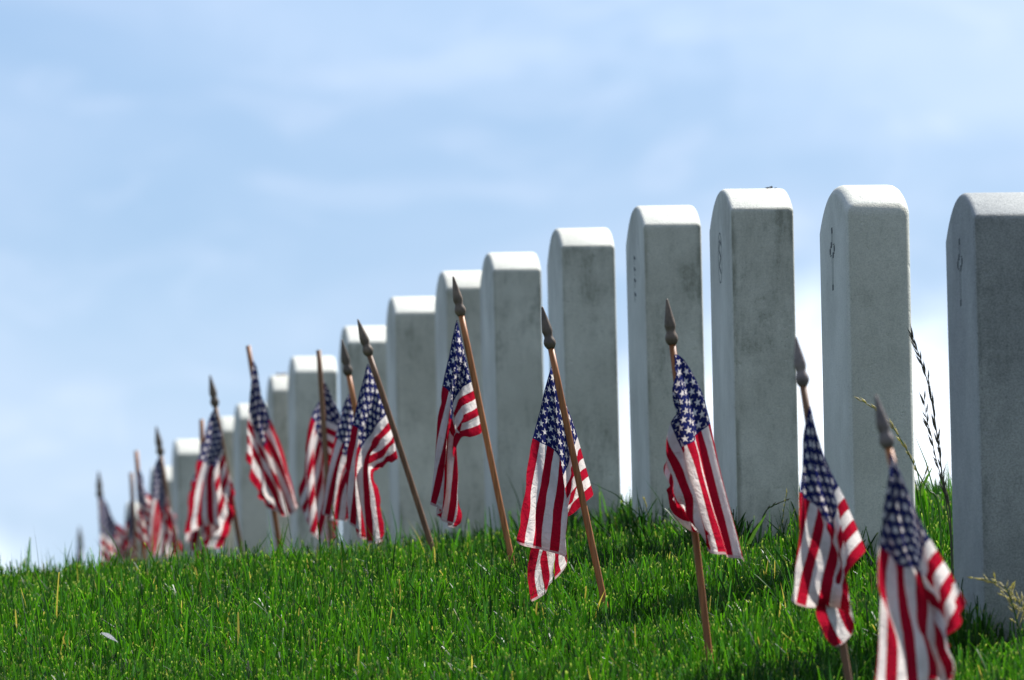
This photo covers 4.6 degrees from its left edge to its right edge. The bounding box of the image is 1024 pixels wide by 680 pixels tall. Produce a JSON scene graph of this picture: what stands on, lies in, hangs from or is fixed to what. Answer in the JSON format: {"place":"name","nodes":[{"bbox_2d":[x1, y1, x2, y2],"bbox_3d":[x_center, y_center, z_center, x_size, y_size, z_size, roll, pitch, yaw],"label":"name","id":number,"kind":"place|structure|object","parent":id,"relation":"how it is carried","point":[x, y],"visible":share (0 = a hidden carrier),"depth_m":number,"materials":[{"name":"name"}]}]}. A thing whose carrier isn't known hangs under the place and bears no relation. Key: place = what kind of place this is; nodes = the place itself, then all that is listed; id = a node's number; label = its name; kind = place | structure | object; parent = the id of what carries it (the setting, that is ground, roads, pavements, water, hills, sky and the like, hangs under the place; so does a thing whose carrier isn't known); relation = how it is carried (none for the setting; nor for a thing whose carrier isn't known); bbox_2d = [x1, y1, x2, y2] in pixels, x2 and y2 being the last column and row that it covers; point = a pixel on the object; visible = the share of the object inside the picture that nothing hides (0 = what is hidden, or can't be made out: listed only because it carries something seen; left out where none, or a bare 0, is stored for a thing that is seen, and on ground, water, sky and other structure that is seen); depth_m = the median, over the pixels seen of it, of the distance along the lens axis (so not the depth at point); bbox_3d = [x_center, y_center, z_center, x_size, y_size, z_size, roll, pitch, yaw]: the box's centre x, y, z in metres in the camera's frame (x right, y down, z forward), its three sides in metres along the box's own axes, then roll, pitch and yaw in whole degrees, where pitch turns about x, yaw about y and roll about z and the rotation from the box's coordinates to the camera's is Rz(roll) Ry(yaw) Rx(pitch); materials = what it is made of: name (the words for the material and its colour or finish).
{"place":"outdoors","nodes":[
{"label":"outdoors","id":0,"kind":"place"},
{"bbox_2d":[0,434,1023,679],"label":"grass","id":1,"kind":"structure","parent":0,"point":[464,606],"depth_m":19.90,"materials":[{"name":"green plant"}]},
{"bbox_2d":[0,0,1023,575],"label":"sky","id":2,"kind":"structure","parent":0,"point":[186,185],"materials":[{"name":"blue"}]},
{"bbox_3d":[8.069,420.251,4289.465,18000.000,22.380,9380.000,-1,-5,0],"label":"ground","id":3,"kind":"structure","parent":0,"visible":0},
{"bbox_2d":[75,526,83,565],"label":"memorial flag","id":4,"kind":"object","parent":3,"relation":"on","point":[80,546],"visible":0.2,"depth_m":36.10,"materials":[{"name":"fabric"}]},
{"bbox_2d":[101,632,116,641],"bbox_3d":[-0.594,0.439,18.895,0.025,0.015,0.003,-1,-5,0],"label":"feather","id":5,"kind":"object","parent":3,"relation":"on","point":[109,636],"visible":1,"depth_m":18.89,"materials":[{"name":"white"}]},
{"bbox_2d":[96,471,139,565],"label":"memorial flag","id":6,"kind":"object","parent":3,"relation":"on","point":[115,531],"visible":0.52,"depth_m":32.49,"materials":[{"name":"multicoloured fabric"}]},
{"bbox_2d":[122,472,137,565],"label":"memorial flag","id":7,"kind":"object","parent":3,"relation":"on","point":[130,530],"visible":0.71,"depth_m":31.09,"materials":[{"name":"multicoloured fabric"}]},
{"bbox_2d":[124,502,149,568],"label":"headstone","id":8,"kind":"object","parent":3,"relation":"on","point":[126,518],"visible":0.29,"depth_m":33.94,"materials":[{"name":"white stone"}]},
{"bbox_2d":[134,451,155,561],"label":"memorial flag","id":9,"kind":"object","parent":3,"relation":"on","point":[144,503],"visible":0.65,"depth_m":29.89,"materials":[{"name":"multicoloured fabric"}]},
{"bbox_2d":[149,466,172,562],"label":"headstone","id":10,"kind":"object","parent":3,"relation":"on","point":[168,469],"visible":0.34,"depth_m":33.12,"materials":[{"name":"white stone"}]},
{"bbox_2d":[148,426,182,561],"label":"memorial flag","id":11,"kind":"object","parent":3,"relation":"on","point":[163,518],"visible":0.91,"depth_m":29.29,"materials":[{"name":"multicoloured fabric"}]},
{"bbox_2d":[172,439,217,562],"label":"headstone","id":12,"kind":"object","parent":3,"relation":"on","point":[185,454],"visible":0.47,"depth_m":32.38,"materials":[{"name":"white stone"}]},
{"bbox_2d":[184,419,206,557],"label":"memorial flag","id":13,"kind":"object","parent":3,"relation":"on","point":[195,534],"visible":0.27,"depth_m":27.98,"materials":[{"name":"multicoloured fabric"}]},
{"bbox_2d":[185,375,244,558],"bbox_3d":[-0.613,0.361,26.976,0.154,0.582,0.058,-1,-5,0],"label":"memorial flag","id":14,"kind":"object","parent":3,"relation":"on","point":[212,504],"visible":0.99,"depth_m":26.98,"materials":[{"name":"multicoloured fabric"}]},
{"bbox_2d":[218,417,234,556],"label":"headstone","id":15,"kind":"object","parent":3,"relation":"on","point":[227,424],"visible":0.08,"depth_m":31.04,"materials":[{"name":"white stone"}]},
{"bbox_2d":[233,403,267,557],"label":"headstone","id":16,"kind":"object","parent":3,"relation":"on","point":[251,509],"visible":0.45,"depth_m":30.59,"materials":[{"name":"white stone"}]},
{"bbox_2d":[246,345,297,553],"bbox_3d":[-0.488,0.309,25.978,0.106,0.604,0.046,-2,-6,5],"label":"memorial flag","id":17,"kind":"object","parent":3,"relation":"on","point":[269,477],"visible":1,"depth_m":25.98,"materials":[{"name":"multicoloured fabric"}]},
{"bbox_2d":[266,375,289,556],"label":"headstone","id":18,"kind":"object","parent":3,"relation":"on","point":[277,399],"visible":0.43,"depth_m":29.72,"materials":[{"name":"white stone"}]},
{"bbox_2d":[288,356,340,555],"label":"headstone","id":19,"kind":"object","parent":3,"relation":"on","point":[303,394],"visible":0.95,"depth_m":29.15,"materials":[{"name":"white stone"}]},
{"bbox_2d":[299,350,339,547],"bbox_3d":[-0.373,0.300,25.105,0.091,0.560,0.048,-1,-5,0],"label":"memorial flag","id":20,"kind":"object","parent":3,"relation":"on","point":[323,426],"visible":0.73,"depth_m":25.11,"materials":[{"name":"multicoloured fabric"}]},
{"bbox_2d":[322,340,382,544],"bbox_3d":[-0.287,0.270,23.887,0.144,0.545,0.044,0,-6,-11],"label":"memorial flag","id":21,"kind":"object","parent":3,"relation":"on","point":[336,491],"visible":0.64,"depth_m":23.88,"materials":[{"name":"multicoloured fabric"}]},
{"bbox_2d":[339,326,389,550],"bbox_3d":[-0.315,0.405,28.037,0.099,0.873,0.330,-1,-5,-4],"label":"headstone","id":22,"kind":"object","parent":3,"relation":"on","point":[359,362],"visible":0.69,"depth_m":27.90,"materials":[{"name":"white stone"}]},
{"bbox_2d":[346,319,438,558],"bbox_3d":[-0.195,0.239,22.675,0.198,0.558,0.044,-1,-5,0],"label":"memorial flag","id":23,"kind":"object","parent":3,"relation":"on","point":[374,435],"visible":0.99,"depth_m":22.68,"materials":[{"name":"multicoloured fabric"}]},
{"bbox_2d":[386,296,438,546],"bbox_3d":[-0.199,0.343,26.969,0.099,0.871,0.330,-1,-6,-4],"label":"headstone","id":24,"kind":"object","parent":3,"relation":"on","point":[411,362],"visible":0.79,"depth_m":26.83,"materials":[{"name":"white stone"}]},
{"bbox_2d":[435,271,484,540],"bbox_3d":[-0.090,0.292,25.977,0.098,0.866,0.330,-1,-5,-4],"label":"headstone","id":25,"kind":"object","parent":3,"relation":"on","point":[471,489],"visible":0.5,"depth_m":25.84,"materials":[{"name":"white stone"}]},
{"bbox_2d":[430,276,514,569],"bbox_3d":[-0.059,0.204,21.488,0.168,0.624,0.057,0,-6,-10],"label":"memorial flag","id":26,"kind":"object","parent":3,"relation":"on","point":[461,414],"visible":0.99,"depth_m":21.47,"materials":[{"name":"multicoloured fabric"}]},
{"bbox_2d":[480,252,543,534],"bbox_3d":[0.006,0.262,25.092,0.096,0.870,0.330,-1,-6,-5],"label":"headstone","id":27,"kind":"object","parent":3,"relation":"on","point":[511,341],"visible":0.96,"depth_m":24.95,"materials":[{"name":"white stone"}]},
{"bbox_2d":[516,306,607,606],"bbox_3d":[0.088,0.243,20.072,0.165,0.596,0.074,-1,-5,0],"label":"memorial flag","id":28,"kind":"object","parent":3,"relation":"on","point":[558,491],"visible":0.99,"depth_m":20.06,"materials":[{"name":"multicoloured fabric"}]},
{"bbox_2d":[547,228,620,527],"bbox_3d":[0.137,0.221,23.902,0.101,0.862,0.330,-1,-6,-5],"label":"headstone","id":29,"kind":"object","parent":3,"relation":"on","point":[581,286],"visible":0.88,"depth_m":23.76,"materials":[{"name":"white stone"}]},
{"bbox_2d":[642,495,652,540],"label":"seeding grass","id":30,"kind":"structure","parent":3,"relation":"on","point":[647,513],"depth_m":21.67,"materials":[{"name":"green plant"}]},
{"bbox_2d":[626,205,704,530],"bbox_3d":[0.277,0.200,22.643,0.104,0.879,0.330,-1,-5,-5],"label":"headstone","id":31,"kind":"object","parent":3,"relation":"on","point":[663,253],"visible":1,"depth_m":22.51,"materials":[{"name":"white stone"}]},
{"bbox_2d":[664,299,743,662],"bbox_3d":[0.280,0.266,18.646,0.114,0.660,0.061,-1,-5,0],"label":"memorial flag","id":32,"kind":"object","parent":3,"relation":"on","point":[697,498],"visible":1,"depth_m":18.64,"materials":[{"name":"multicoloured fabric"}]},
{"bbox_2d":[709,188,798,550],"bbox_3d":[0.409,0.189,21.466,0.107,0.888,0.330,-1,-6,-5],"label":"headstone","id":33,"kind":"object","parent":3,"relation":"on","point":[753,330],"visible":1,"depth_m":21.32,"materials":[{"name":"white stone"}]},
{"bbox_2d":[747,488,786,558],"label":"seeding grass","id":34,"kind":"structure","parent":3,"relation":"on","point":[750,540],"depth_m":20.66,"materials":[{"name":"green plant"}]},
{"bbox_2d":[759,498,789,549],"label":"seeding grass","id":35,"kind":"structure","parent":3,"relation":"on","point":[769,506],"depth_m":20.97,"materials":[{"name":"green plant"}]},
{"bbox_2d":[791,336,865,679],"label":"memorial flag","id":36,"kind":"object","parent":3,"relation":"on","point":[831,550],"visible":1,"depth_m":17.23,"materials":[{"name":"multicoloured fabric"}]},
{"bbox_2d":[820,185,914,564],"bbox_3d":[0.560,0.203,20.078,0.103,0.894,0.330,0,-6,-6],"label":"headstone","id":37,"kind":"object","parent":3,"relation":"on","point":[865,290],"visible":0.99,"depth_m":19.94,"materials":[{"name":"white stone"}]},
{"bbox_2d":[855,397,941,557],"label":"seeding grass","id":38,"kind":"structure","parent":3,"relation":"on","point":[899,438],"depth_m":19.27,"materials":[{"name":"green plant"}]},
{"bbox_2d":[875,395,965,679],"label":"memorial flag","id":39,"kind":"object","parent":3,"relation":"on","point":[922,603],"visible":1,"depth_m":15.78,"materials":[{"name":"multicoloured fabric"}]},
{"bbox_2d":[918,465,932,529],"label":"seeding grass","id":40,"kind":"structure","parent":3,"relation":"on","point":[921,491],"depth_m":19.57,"materials":[{"name":"green plant"}]},
{"bbox_2d":[907,324,952,576],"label":"seeding grass","id":41,"kind":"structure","parent":3,"relation":"on","point":[944,490],"depth_m":19.37,"materials":[{"name":"green plant"}]},
{"bbox_2d":[918,390,953,574],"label":"seeding grass","id":42,"kind":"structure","parent":3,"relation":"on","point":[926,424],"depth_m":19.67,"materials":[{"name":"green plant"}]},
{"bbox_2d":[946,192,1023,646],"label":"headstone","id":43,"kind":"object","parent":3,"relation":"on","point":[985,266],"visible":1,"depth_m":18.52,"materials":[{"name":"grey stone"}]},
{"bbox_2d":[968,571,1023,646],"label":"seeding grass","id":44,"kind":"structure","parent":3,"relation":"on","point":[996,583],"depth_m":18.35,"materials":[{"name":"beige plant"}]},
{"bbox_2d":[998,589,1023,618],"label":"seeding grass","id":45,"kind":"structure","parent":3,"relation":"on","point":[1014,598],"depth_m":18.35,"materials":[{"name":"beige plant"}]}
]}

